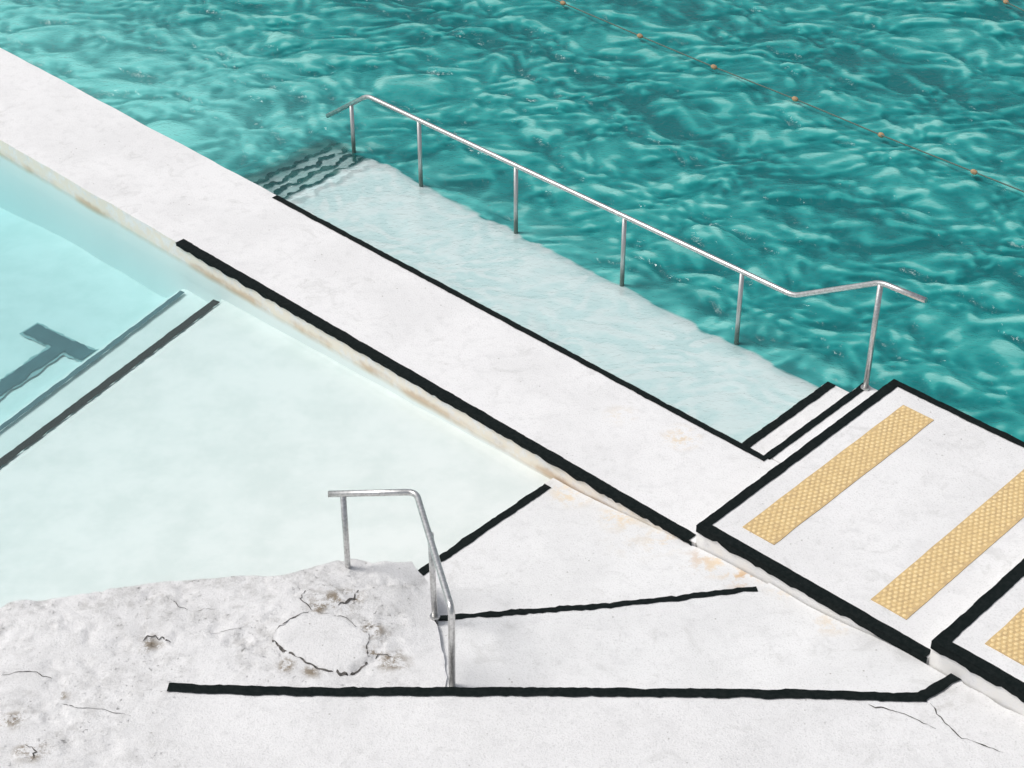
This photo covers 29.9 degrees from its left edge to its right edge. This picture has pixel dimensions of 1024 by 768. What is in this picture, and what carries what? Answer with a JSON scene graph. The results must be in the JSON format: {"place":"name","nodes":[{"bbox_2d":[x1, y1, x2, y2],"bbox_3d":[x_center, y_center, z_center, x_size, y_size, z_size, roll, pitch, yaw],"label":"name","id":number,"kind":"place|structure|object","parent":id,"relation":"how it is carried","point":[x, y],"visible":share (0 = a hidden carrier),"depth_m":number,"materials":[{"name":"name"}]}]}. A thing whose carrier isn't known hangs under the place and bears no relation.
{"place":"outdoors","nodes":[
{"label":"outdoors","id":0,"kind":"place"},
{"bbox_2d":[0,208,550,607],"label":"pool floor","id":1,"kind":"structure","parent":0,"point":[147,435],"depth_m":15.92,"materials":[{"name":"paint"}]},
{"bbox_2d":[0,0,1023,442],"bbox_3d":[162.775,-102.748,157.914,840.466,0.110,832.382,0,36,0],"label":"sea pool water","id":2,"kind":"structure","parent":0,"point":[786,192],"depth_m":19.78,"materials":[{"name":"teal liquid"}]},
{"bbox_2d":[0,48,779,546],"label":"pool wall walkway","id":3,"kind":"structure","parent":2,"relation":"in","point":[152,210],"depth_m":17.26,"materials":[{"name":"white paint"}]},
{"bbox_2d":[244,140,345,185],"bbox_3d":[-2.361,-1.340,20.744,0.642,2.582,1.861,29,45,34],"label":"submerged step","id":4,"kind":"object","parent":3,"relation":"attached to","point":[298,160],"visible":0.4,"depth_m":19.88,"materials":[{"name":"paint"}]},
{"bbox_2d":[261,146,351,191],"bbox_3d":[-2.076,-1.184,20.521,0.173,2.592,1.858,29,45,34],"label":"submerged step","id":5,"kind":"object","parent":3,"relation":"attached to","point":[320,162],"visible":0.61,"depth_m":19.73,"materials":[{"name":"paint"}]},
{"bbox_2d":[271,153,359,196],"bbox_3d":[-1.960,-1.124,20.430,0.173,2.602,1.857,29,45,34],"label":"submerged step","id":6,"kind":"object","parent":3,"relation":"attached to","point":[343,160],"visible":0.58,"depth_m":19.61,"materials":[{"name":"paint"}]},
{"bbox_2d":[281,157,369,199],"bbox_3d":[-1.843,-1.060,20.333,0.166,2.612,1.863,29,45,34],"label":"submerged step","id":7,"kind":"object","parent":3,"relation":"attached to","point":[318,181],"visible":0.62,"depth_m":19.53,"materials":[{"name":"paint"}]},
{"bbox_2d":[556,0,1023,191],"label":"lane rope","id":8,"kind":"object","parent":2,"relation":"on","point":[880,134],"visible":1,"depth_m":20.55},
{"bbox_2d":[742,382,848,454],"bbox_3d":[2.363,1.281,16.648,0.340,2.357,1.338,29,45,34],"label":"pool step","id":9,"kind":"object","parent":2,"relation":"in","point":[781,428],"visible":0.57,"depth_m":16.02,"materials":[{"name":"paint"}]},
{"bbox_2d":[763,383,877,462],"bbox_3d":[2.580,1.351,16.425,0.282,2.506,1.380,29,45,34],"label":"pool step","id":10,"kind":"object","parent":2,"relation":"in","point":[797,440],"visible":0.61,"depth_m":15.70,"materials":[{"name":"paint"}]},
{"bbox_2d":[696,379,1023,664],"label":"tactile platform","id":11,"kind":"structure","parent":2,"relation":"in","point":[846,555],"depth_m":14.44,"materials":[{"name":"paint"}]},
{"bbox_2d":[1001,0,1023,10],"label":"lane rope","id":12,"kind":"object","parent":2,"relation":"on","point":[1005,1],"visible":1,"depth_m":22.50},
{"bbox_2d":[0,559,1023,767],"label":"pool deck","id":13,"kind":"structure","parent":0,"point":[335,664],"depth_m":12.95,"materials":[{"name":"concrete"}]},
{"bbox_2d":[328,489,455,686],"bbox_3d":[-0.657,1.499,13.602,0.529,1.184,1.526,-24,42,-29],"label":"handrail","id":14,"kind":"object","parent":13,"relation":"on","point":[434,560],"visible":0.95,"depth_m":13.48,"materials":[{"name":"metal"}]},
{"bbox_2d":[418,478,766,614],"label":"pool ramp","id":15,"kind":"structure","parent":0,"point":[552,542],"depth_m":14.47,"materials":[{"name":"paint"}]},
{"bbox_2d":[438,583,945,691],"bbox_3d":[1.292,2.843,14.270,3.655,2.625,1.343,0,36,0],"label":"landing","id":16,"kind":"object","parent":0,"point":[768,636],"visible":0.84,"depth_m":13.53,"materials":[{"name":"paint"}]},
{"bbox_2d":[743,405,933,544],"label":"tactile paving","id":17,"kind":"structure","parent":0,"point":[779,519],"depth_m":14.89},
{"bbox_2d":[871,469,1023,619],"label":"tactile paving","id":18,"kind":"structure","parent":0,"point":[921,581],"depth_m":14.15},
{"bbox_2d":[928,558,1023,715],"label":"platform","id":19,"kind":"structure","parent":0,"point":[964,652],"depth_m":13.15,"materials":[{"name":"paint"}]},
{"bbox_2d":[985,608,1023,665],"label":"tactile paving","id":20,"kind":"structure","parent":0,"point":[1007,639],"depth_m":13.15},
{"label":"submerged ledge","id":21,"kind":"structure","parent":0,"visible":0},
{"bbox_2d":[326,95,927,390],"bbox_3d":[0.676,-1.504,17.685,7.185,1.544,0.085,29,45,34],"label":"handrail","id":22,"kind":"object","parent":21,"relation":"on","point":[880,285],"visible":0.93,"depth_m":17.24,"materials":[{"name":"metal"}]}
]}

